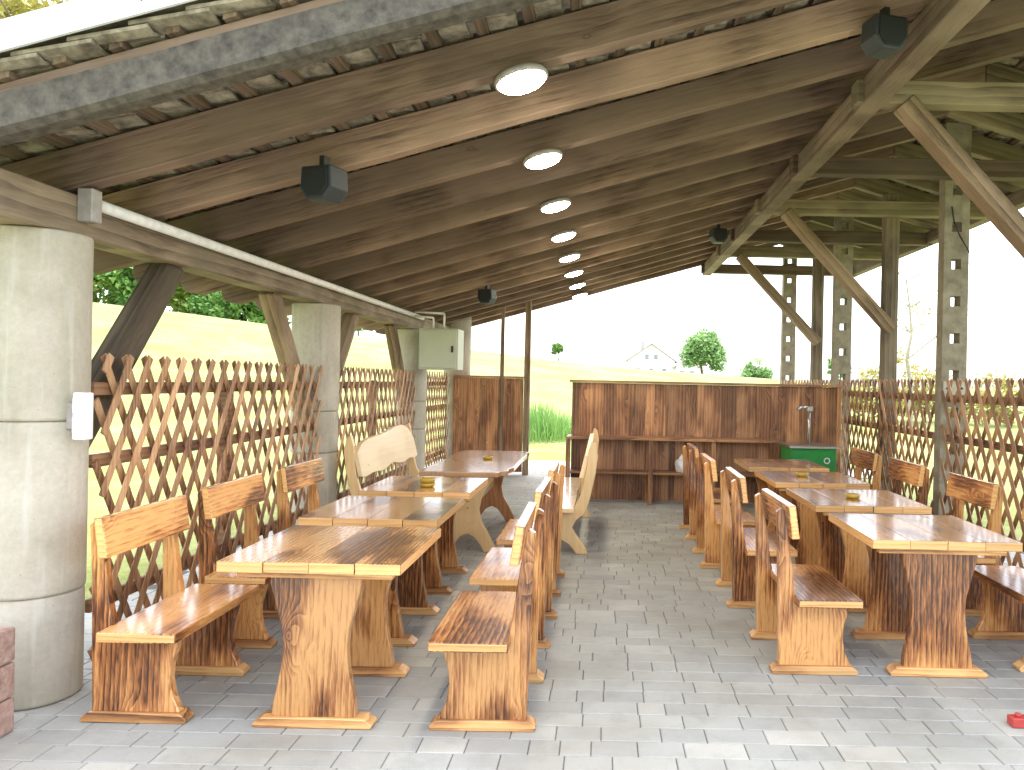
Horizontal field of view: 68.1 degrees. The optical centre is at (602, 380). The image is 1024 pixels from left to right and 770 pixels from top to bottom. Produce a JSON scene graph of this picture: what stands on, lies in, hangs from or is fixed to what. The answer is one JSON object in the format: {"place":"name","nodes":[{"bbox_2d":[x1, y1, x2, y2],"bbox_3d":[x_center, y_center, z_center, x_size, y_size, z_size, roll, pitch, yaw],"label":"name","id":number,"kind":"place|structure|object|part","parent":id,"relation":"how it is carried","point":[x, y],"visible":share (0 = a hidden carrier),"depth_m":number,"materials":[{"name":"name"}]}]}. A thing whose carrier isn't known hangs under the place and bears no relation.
{"place":"outdoors","nodes":[
{"label":"outdoors","id":0,"kind":"place"},
{"bbox_2d":[434,396,571,443],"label":"tall grass","id":1,"kind":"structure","parent":0,"point":[547,426],"depth_m":19.51,"materials":[{"name":"green plant"}]},
{"bbox_2d":[0,470,1023,769],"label":"paving","id":2,"kind":"structure","parent":0,"point":[220,732],"depth_m":3.85,"materials":[{"name":"grey stone"}]},
{"bbox_2d":[0,627,15,737],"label":"block wall","id":3,"kind":"structure","parent":2,"relation":"on","point":[7,657],"depth_m":3.37,"materials":[{"name":"pink stone"}]},
{"bbox_2d":[80,495,258,723],"bbox_3d":[-2.194,1.121,3.850,0.497,0.967,0.840,1,0,0],"label":"wooden bench","id":4,"kind":"object","parent":2,"relation":"on","point":[141,659],"visible":1,"depth_m":3.56,"materials":[{"name":"brown wood"}]},
{"bbox_2d":[85,353,322,660],"bbox_3d":[-2.775,0.744,5.585,0.172,1.797,3.155,1,0,0],"label":"lattice fence","id":5,"kind":"object","parent":2,"relation":"on","point":[224,438],"visible":0.6,"depth_m":4.96,"materials":[{"name":"brown wood"}]},
{"bbox_2d":[197,473,278,648],"bbox_3d":[-2.224,1.120,4.840,0.497,0.967,0.840,1,0,0],"label":"wooden bench","id":6,"kind":"object","parent":2,"relation":"on","point":[246,493],"visible":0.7,"depth_m":4.52,"materials":[{"name":"brown wood"}]},
{"bbox_2d":[276,458,324,532],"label":"wooden bench","id":7,"kind":"object","parent":2,"relation":"on","point":[300,475],"visible":0.33,"depth_m":5.68,"materials":[{"name":"brown wood"}]},
{"bbox_2d":[216,525,440,729],"bbox_3d":[-1.351,1.226,3.849,0.838,0.792,0.867,1,0,0],"label":"wooden table","id":8,"kind":"object","parent":2,"relation":"on","point":[330,585],"visible":1,"depth_m":3.52,"materials":[{"name":"brown wood"}]},
{"bbox_2d":[336,366,415,499],"bbox_3d":[-2.775,0.744,9.150,0.172,1.797,3.205,1,0,0],"label":"lattice fence","id":9,"kind":"object","parent":2,"relation":"on","point":[375,414],"visible":0.42,"depth_m":8.85,"materials":[{"name":"brown wood"}]},
{"bbox_2d":[298,496,464,646],"bbox_3d":[-1.421,1.224,4.941,0.838,0.792,0.867,1,0,0],"label":"wooden table","id":10,"kind":"object","parent":2,"relation":"on","point":[407,593],"visible":0.61,"depth_m":4.81,"materials":[{"name":"brown wood"}]},
{"bbox_2d":[344,423,443,495],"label":"carved bench","id":11,"kind":"object","parent":2,"relation":"on","point":[383,450],"visible":0.55,"depth_m":7.84,"materials":[{"name":"brown wood"}]},
{"bbox_2d":[358,476,487,594],"bbox_3d":[-1.421,1.224,6.050,0.838,0.792,0.867,1,0,0],"label":"wooden table","id":12,"kind":"object","parent":2,"relation":"on","point":[440,556],"visible":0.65,"depth_m":5.85,"materials":[{"name":"brown wood"}]},
{"bbox_2d":[419,477,435,486],"bbox_3d":[-1.377,0.794,5.880,0.130,0.068,0.130,1,0,0],"label":"ashtray","id":13,"kind":"object","parent":12,"relation":"on","point":[427,482],"visible":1,"depth_m":5.84,"materials":[{"name":"yellow glass"}]},
{"bbox_2d":[419,450,529,551],"bbox_3d":[-1.286,1.228,7.920,0.820,0.790,2.100,1,0,0],"label":"carved table","id":14,"kind":"object","parent":2,"relation":"on","point":[498,467],"visible":0.86,"depth_m":7.21,"materials":[{"name":"brown wood"}]},
{"bbox_2d":[483,456,492,458],"bbox_3d":[-1.227,0.818,8.000,0.114,0.032,0.114,1,0,0],"label":"ashtray","id":15,"kind":"object","parent":14,"relation":"on","point":[487,457],"visible":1,"depth_m":7.96,"materials":[{"name":"yellow glass"}]},
{"bbox_2d":[427,502,544,731],"bbox_3d":[-0.559,1.155,3.820,0.497,0.967,0.840,1,0,-1],"label":"wooden bench","id":16,"kind":"object","parent":2,"relation":"on","point":[486,642],"visible":1,"depth_m":3.52,"materials":[{"name":"brown wood"}]},
{"bbox_2d":[452,375,523,471],"bbox_3d":[-1.991,0.734,12.950,1.210,1.650,0.080,1,0,0],"label":"plank partition","id":17,"kind":"object","parent":2,"relation":"on","point":[476,398],"visible":0.73,"depth_m":12.94,"materials":[{"name":"brown wood"}]},
{"bbox_2d":[0,0,1023,710],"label":"open shelter","id":18,"kind":"object","parent":2,"relation":"on","point":[784,130],"visible":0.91,"depth_m":5.11,"materials":[{"name":"wood"}]},
{"bbox_2d":[66,392,93,439],"bbox_3d":[-2.605,0.173,3.713,0.119,0.235,0.074,1,0,0],"label":"socket box","id":19,"kind":"object","parent":18,"relation":"attached to","point":[79,421],"visible":1,"depth_m":3.69,"materials":[{"name":"white plastic"}]},
{"bbox_2d":[73,188,101,223],"bbox_3d":[-2.687,-0.901,3.860,0.170,0.170,0.080,1,0,0],"label":"junction box","id":20,"kind":"object","parent":18,"relation":"attached to","point":[89,205],"visible":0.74,"depth_m":3.82,"materials":[{"name":"grey paint"}]},
{"bbox_2d":[102,201,424,319],"bbox_3d":[-2.646,-0.921,7.460,0.062,0.062,7.080,1,0,0],"label":"conduit pipe","id":21,"kind":"object","parent":18,"relation":"attached to","point":[139,219],"visible":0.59,"depth_m":5.21,"materials":[{"name":"white plastic"}]},
{"bbox_2d":[300,155,347,204],"bbox_3d":[-1.618,-1.170,4.344,0.220,0.264,0.165,1,0,20],"label":"loudspeaker","id":22,"kind":"object","parent":18,"relation":"attached to","point":[324,182],"visible":1,"depth_m":4.28,"materials":[{"name":"plastic"}]},
{"bbox_2d":[425,371,449,466],"bbox_3d":[-2.733,0.685,12.135,0.089,1.679,1.975,1,0,0],"label":"lattice fence","id":23,"kind":"object","parent":18,"relation":"attached to","point":[442,383],"visible":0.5,"depth_m":12.20,"materials":[{"name":"brown wood"}]},
{"bbox_2d":[415,311,463,369],"bbox_3d":[-2.314,-0.566,10.613,0.631,0.815,0.594,1,0,0],"label":"electrical cabinet","id":24,"kind":"object","parent":18,"relation":"attached to","point":[441,348],"visible":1,"depth_m":10.33,"materials":[{"name":"metal"}]},
{"bbox_3d":[-2.271,-0.443,10.332,0.500,0.530,0.032,1,0,0],"label":"door","id":25,"kind":"part","parent":24,"relation":"part of","materials":[{"name":"paint"}]},
{"bbox_2d":[477,285,496,303],"bbox_3d":[-1.578,-1.181,10.194,0.220,0.264,0.165,1,0,20],"label":"loudspeaker","id":26,"kind":"object","parent":18,"relation":"attached to","point":[486,295],"visible":0.98,"depth_m":10.13,"materials":[{"name":"plastic"}]},
{"bbox_2d":[494,63,547,94],"bbox_3d":[-0.418,-1.542,3.860,0.284,0.070,0.284,-15,0,0],"label":"ceiling lamp","id":27,"kind":"object","parent":18,"relation":"attached to","point":[522,78],"visible":1,"depth_m":3.79,"materials":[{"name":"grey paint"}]},
{"bbox_2d":[523,148,562,168],"bbox_3d":[-0.418,-1.542,5.240,0.284,0.070,0.284,-15,0,0],"label":"ceiling lamp","id":28,"kind":"object","parent":18,"relation":"attached to","point":[543,158],"visible":1,"depth_m":5.16,"materials":[{"name":"beige"}]},
{"bbox_2d":[540,197,570,212],"bbox_3d":[-0.418,-1.542,6.620,0.284,0.070,0.284,-15,0,0],"label":"ceiling lamp","id":29,"kind":"object","parent":18,"relation":"attached to","point":[555,205],"visible":1,"depth_m":6.53,"materials":[{"name":"beige"}]},
{"bbox_2d":[551,229,576,241],"bbox_3d":[-0.418,-1.542,8.000,0.284,0.070,0.284,-15,0,0],"label":"ceiling lamp","id":30,"kind":"object","parent":18,"relation":"attached to","point":[563,235],"visible":1,"depth_m":7.91,"materials":[{"name":"beige"}]},
{"bbox_2d":[558,252,579,261],"bbox_3d":[-0.418,-1.542,9.380,0.284,0.070,0.284,-15,0,0],"label":"ceiling lamp","id":31,"kind":"object","parent":18,"relation":"attached to","point":[569,257],"visible":1,"depth_m":9.29,"materials":[{"name":"beige"}]},
{"bbox_2d":[564,269,582,276],"bbox_3d":[-0.418,-1.542,10.760,0.284,0.070,0.284,-15,0,0],"label":"ceiling lamp","id":32,"kind":"object","parent":18,"relation":"attached to","point":[573,273],"visible":1,"depth_m":10.66,"materials":[{"name":"beige"}]},
{"bbox_2d":[569,281,585,288],"bbox_3d":[-0.418,-1.542,12.140,0.284,0.070,0.284,-15,0,0],"label":"ceiling lamp","id":33,"kind":"object","parent":18,"relation":"attached to","point":[577,285],"visible":1,"depth_m":12.04,"materials":[{"name":"beige"}]},
{"bbox_2d":[572,292,586,297],"bbox_3d":[-0.418,-1.542,13.520,0.284,0.070,0.284,-15,0,0],"label":"ceiling lamp","id":34,"kind":"object","parent":18,"relation":"attached to","point":[579,295],"visible":1,"depth_m":13.42,"materials":[{"name":"beige"}]},
{"bbox_2d":[709,224,727,243],"bbox_3d":[1.584,-2.025,10.294,0.219,0.264,0.165,1,0,-15],"label":"loudspeaker","id":35,"kind":"object","parent":18,"relation":"attached to","point":[718,235],"visible":0.99,"depth_m":10.22,"materials":[{"name":"plastic"}]},
{"bbox_2d":[861,6,907,59],"bbox_3d":[1.645,-2.041,4.374,0.219,0.264,0.165,1,0,-15],"label":"loudspeaker","id":36,"kind":"object","parent":18,"relation":"attached to","point":[884,34],"visible":1,"depth_m":4.31,"materials":[{"name":"plastic"}]},
{"bbox_2d":[469,477,557,648],"bbox_3d":[-0.559,1.155,4.920,0.497,0.967,0.840,1,0,1],"label":"wooden bench","id":37,"kind":"object","parent":2,"relation":"on","point":[494,571],"visible":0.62,"depth_m":4.64,"materials":[{"name":"brown wood"}]},
{"bbox_2d":[496,460,564,596],"bbox_3d":[-0.559,1.155,6.020,0.497,0.967,0.840,1,0,0],"label":"wooden bench","id":38,"kind":"object","parent":2,"relation":"on","point":[505,537],"visible":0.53,"depth_m":5.76,"materials":[{"name":"brown wood"}]},
{"bbox_2d":[561,428,598,553],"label":"carved bench","id":39,"kind":"object","parent":2,"relation":"on","point":[575,505],"visible":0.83,"depth_m":7.12,"materials":[{"name":"brown wood"}]},
{"bbox_2d":[565,380,844,504],"bbox_3d":[1.413,0.850,10.260,3.820,1.660,0.480,1,0,0],"label":"bar counter","id":40,"kind":"object","parent":2,"relation":"on","point":[648,431],"visible":0.69,"depth_m":10.42,"materials":[{"name":"brown wood"}]},
{"bbox_2d":[679,443,730,539],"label":"wooden bench","id":41,"kind":"object","parent":2,"relation":"on","point":[689,490],"visible":0.56,"depth_m":7.90,"materials":[{"name":"brown wood"}]},
{"bbox_2d":[692,453,754,568],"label":"wooden bench","id":42,"kind":"object","parent":2,"relation":"on","point":[708,528],"visible":0.67,"depth_m":6.70,"materials":[{"name":"brown wood"}]},
{"bbox_2d":[715,467,797,607],"bbox_3d":[1.175,1.191,5.850,0.497,0.967,0.840,1,0,1],"label":"wooden bench","id":43,"kind":"object","parent":2,"relation":"on","point":[738,558],"visible":0.73,"depth_m":5.53,"materials":[{"name":"brown wood"}]},
{"bbox_2d":[734,458,829,530],"bbox_3d":[1.923,1.295,8.210,0.838,0.792,0.867,1,0,0],"label":"wooden table","id":44,"kind":"object","parent":2,"relation":"on","point":[751,465],"visible":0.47,"depth_m":8.01,"materials":[{"name":"brown wood"}]},
{"bbox_2d":[781,379,830,387],"bbox_3d":[3.422,0.873,12.635,0.172,1.797,2.975,1,0,0],"label":"lattice fence","id":45,"kind":"object","parent":2,"relation":"on","point":[808,382],"visible":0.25,"depth_m":12.26,"materials":[{"name":"brown wood"}]},
{"bbox_2d":[749,488,863,675],"bbox_3d":[1.215,1.192,4.610,0.497,0.967,0.840,1,0,-1],"label":"wooden bench","id":46,"kind":"object","parent":2,"relation":"on","point":[802,610],"visible":1,"depth_m":4.29,"materials":[{"name":"brown wood"}]},
{"bbox_2d":[779,406,838,471],"bbox_3d":[2.665,0.998,9.749,0.630,1.337,0.562,1,0,0],"label":"sink cabinet","id":47,"kind":"object","parent":2,"relation":"on","point":[824,454],"visible":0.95,"depth_m":9.48,"materials":[{"name":"green metal"}]},
{"bbox_3d":[2.659,1.256,9.483,0.550,0.740,0.030,1,0,0],"label":"door","id":48,"kind":"part","parent":47,"relation":"part of","materials":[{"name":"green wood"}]},
{"bbox_2d":[755,471,869,564],"bbox_3d":[1.923,1.295,7.030,0.838,0.792,0.867,1,0,-1],"label":"wooden table","id":49,"kind":"object","parent":2,"relation":"on","point":[806,545],"visible":0.58,"depth_m":6.70,"materials":[{"name":"brown wood"}]},
{"bbox_2d":[796,472,808,476],"bbox_3d":[1.872,0.880,7.050,0.120,0.032,0.120,1,0,0],"label":"ashtray","id":50,"kind":"object","parent":49,"relation":"on","point":[801,474],"visible":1,"depth_m":7.01,"materials":[{"name":"yellow glass"}]},
{"bbox_2d":[786,488,931,612],"bbox_3d":[1.933,1.295,5.809,0.838,0.792,0.867,1,0,0],"label":"wooden table","id":51,"kind":"object","parent":2,"relation":"on","point":[843,559],"visible":0.68,"depth_m":5.51,"materials":[{"name":"brown wood"}]},
{"bbox_2d":[844,493,860,498],"bbox_3d":[1.912,0.881,5.750,0.120,0.032,0.120,1,0,0],"label":"ashtray","id":52,"kind":"object","parent":51,"relation":"on","point":[853,495],"visible":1,"depth_m":5.71,"materials":[{"name":"yellow glass"}]},
{"bbox_2d":[850,447,881,489],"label":"wooden bench","id":53,"kind":"object","parent":2,"relation":"on","point":[860,459],"visible":0.33,"depth_m":7.87,"materials":[{"name":"brown wood"}]},
{"bbox_2d":[833,378,934,514],"bbox_3d":[3.422,0.873,9.300,0.172,1.797,3.305,1,0,0],"label":"lattice fence","id":54,"kind":"object","parent":2,"relation":"on","point":[925,433],"visible":0.54,"depth_m":8.84,"materials":[{"name":"brown wood"}]},
{"bbox_2d":[887,457,929,514],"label":"wooden bench","id":55,"kind":"object","parent":2,"relation":"on","point":[900,471],"visible":0.3,"depth_m":6.79,"materials":[{"name":"brown wood"}]},
{"bbox_2d":[828,513,1022,677],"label":"wooden table","id":56,"kind":"object","parent":2,"relation":"on","point":[923,567],"visible":1,"depth_m":4.30,"materials":[{"name":"brown wood"}]},
{"bbox_2d":[946,472,1003,615],"bbox_3d":[2.675,1.223,5.750,0.497,0.967,0.840,1,0,0],"label":"wooden bench","id":57,"kind":"object","parent":2,"relation":"on","point":[961,489],"visible":0.38,"depth_m":5.46,"materials":[{"name":"brown wood"}]},
{"bbox_2d":[938,378,1023,568],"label":"lattice fence","id":58,"kind":"object","parent":2,"relation":"on","point":[1003,447],"visible":0.68,"depth_m":6.55,"materials":[{"name":"brown wood"}]},
{"bbox_2d":[967,504,1023,671],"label":"wooden bench","id":59,"kind":"object","parent":2,"relation":"on","point":[1002,593],"visible":0.88,"depth_m":4.96,"materials":[{"name":"brown wood"}]},
{"bbox_2d":[11,0,1023,389],"label":"sky","id":60,"kind":"structure","parent":0,"point":[606,328],"materials":[{"name":"white"}]},
{"bbox_2d":[66,476,1023,769],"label":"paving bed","id":61,"kind":"object","parent":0,"point":[592,660],"visible":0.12,"depth_m":4.05,"materials":[{"name":"grey sand"}]},
{"bbox_2d":[84,302,1023,599],"bbox_3d":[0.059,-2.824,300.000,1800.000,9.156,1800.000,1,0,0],"label":"meadow","id":62,"kind":"structure","parent":0,"point":[174,336],"depth_m":31.44,"materials":[{"name":"green plant"}]},
{"bbox_2d":[0,0,69,19],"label":"leafy tree","id":63,"kind":"object","parent":62,"relation":"on","point":[8,8],"visible":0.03,"depth_m":24.77,"materials":[{"name":"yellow plant"}]},
{"bbox_2d":[93,270,132,305],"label":"leafy tree","id":64,"kind":"object","parent":62,"relation":"on","point":[97,288],"visible":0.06,"depth_m":62.15,"materials":[{"name":"green plant"}]},
{"bbox_2d":[93,266,174,305],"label":"leafy tree","id":65,"kind":"object","parent":62,"relation":"on","point":[123,284],"visible":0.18,"depth_m":59.64,"materials":[{"name":"green plant"}]},
{"bbox_2d":[167,282,201,314],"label":"leafy tree","id":66,"kind":"object","parent":62,"relation":"on","point":[179,301],"visible":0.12,"depth_m":62.51,"materials":[{"name":"green plant"}]},
{"bbox_2d":[185,290,249,320],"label":"leafy tree","id":67,"kind":"object","parent":62,"relation":"on","point":[215,304],"visible":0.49,"depth_m":60.49,"materials":[{"name":"green plant"}]},
{"bbox_2d":[239,301,291,323],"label":"leafy tree","id":68,"kind":"object","parent":62,"relation":"on","point":[255,312],"visible":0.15,"depth_m":61.82,"materials":[{"name":"green plant"}]},
{"bbox_2d":[551,343,564,360],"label":"tree","id":69,"kind":"object","parent":62,"relation":"on","point":[558,348],"visible":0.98,"depth_m":149.58,"materials":[{"name":"green plant"}]},
{"bbox_2d":[624,341,677,371],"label":"house","id":70,"kind":"structure","parent":62,"relation":"on","point":[651,356],"depth_m":150.50,"materials":[{"name":"white paint"}]},
{"bbox_2d":[644,354,648,359],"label":"window","id":71,"kind":"structure","parent":70,"relation":"in","point":[646,356],"depth_m":150.41,"materials":[{"name":"white glass"}]},
{"bbox_2d":[653,354,657,359],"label":"window","id":72,"kind":"structure","parent":70,"relation":"in","point":[655,356],"depth_m":150.41,"materials":[{"name":"white glass"}]},
{"bbox_2d":[672,357,699,373],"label":"house","id":73,"kind":"structure","parent":62,"relation":"on","point":[678,366],"depth_m":147.00,"materials":[{"name":"white paint"}]},
{"bbox_2d":[674,325,729,373],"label":"round tree","id":74,"kind":"object","parent":62,"relation":"on","point":[701,348],"visible":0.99,"depth_m":108.53,"materials":[{"name":"green plant"}]},
{"bbox_2d":[739,356,774,378],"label":"bush","id":75,"kind":"object","parent":62,"relation":"on","point":[749,369],"visible":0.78,"depth_m":117.55,"materials":[{"name":"green plant"}]},
{"bbox_2d":[826,358,852,379],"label":"tree","id":76,"kind":"object","parent":62,"relation":"on","point":[829,366],"visible":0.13,"depth_m":117.86,"materials":[{"name":"green plant"}]},
{"bbox_2d":[850,365,904,419],"bbox_3d":[9.382,0.608,26.135,2.474,2.480,1.775,1,0,0],"label":"shrub","id":77,"kind":"object","parent":62,"relation":"on","point":[871,371],"visible":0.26,"depth_m":26.12,"materials":[{"name":"yellow plant"}]},
{"bbox_2d":[854,261,986,427],"bbox_3d":[10.285,-1.393,25.124,4.519,6.638,2.939,1,0,22],"label":"bare tree","id":78,"kind":"object","parent":62,"relation":"on","point":[907,353],"visible":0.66,"depth_m":24.66,"materials":[{"name":"white plant"}]},
{"bbox_2d":[898,364,951,422],"bbox_3d":[11.598,0.584,26.986,2.636,2.480,2.158,1,0,17],"label":"shrub","id":79,"kind":"object","parent":62,"relation":"on","point":[928,374],"visible":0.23,"depth_m":26.86,"materials":[{"name":"yellow plant"}]},
{"bbox_2d":[966,370,1023,425],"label":"shrub","id":80,"kind":"object","parent":62,"relation":"on","point":[998,407],"visible":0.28,"depth_m":25.86,"materials":[{"name":"yellow plant"}]},
{"bbox_2d":[425,459,872,478],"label":"gravel path","id":81,"kind":"structure","parent":0,"point":[539,465],"depth_m":14.54,"materials":[{"name":"white gravel"}]},
{"bbox_2d":[675,454,682,472],"bbox_3d":[1.065,1.117,10.248,0.169,0.252,0.162,1,0,0],"label":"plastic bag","id":82,"kind":"object","parent":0,"point":[679,465],"visible":0.61,"depth_m":10.20,"materials":[{"name":"white plastic"}]},
{"bbox_2d":[1007,712,1023,727],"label":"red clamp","id":83,"kind":"object","parent":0,"point":[1016,720],"visible":1,"depth_m":3.66,"materials":[{"name":"plastic"}]}
]}

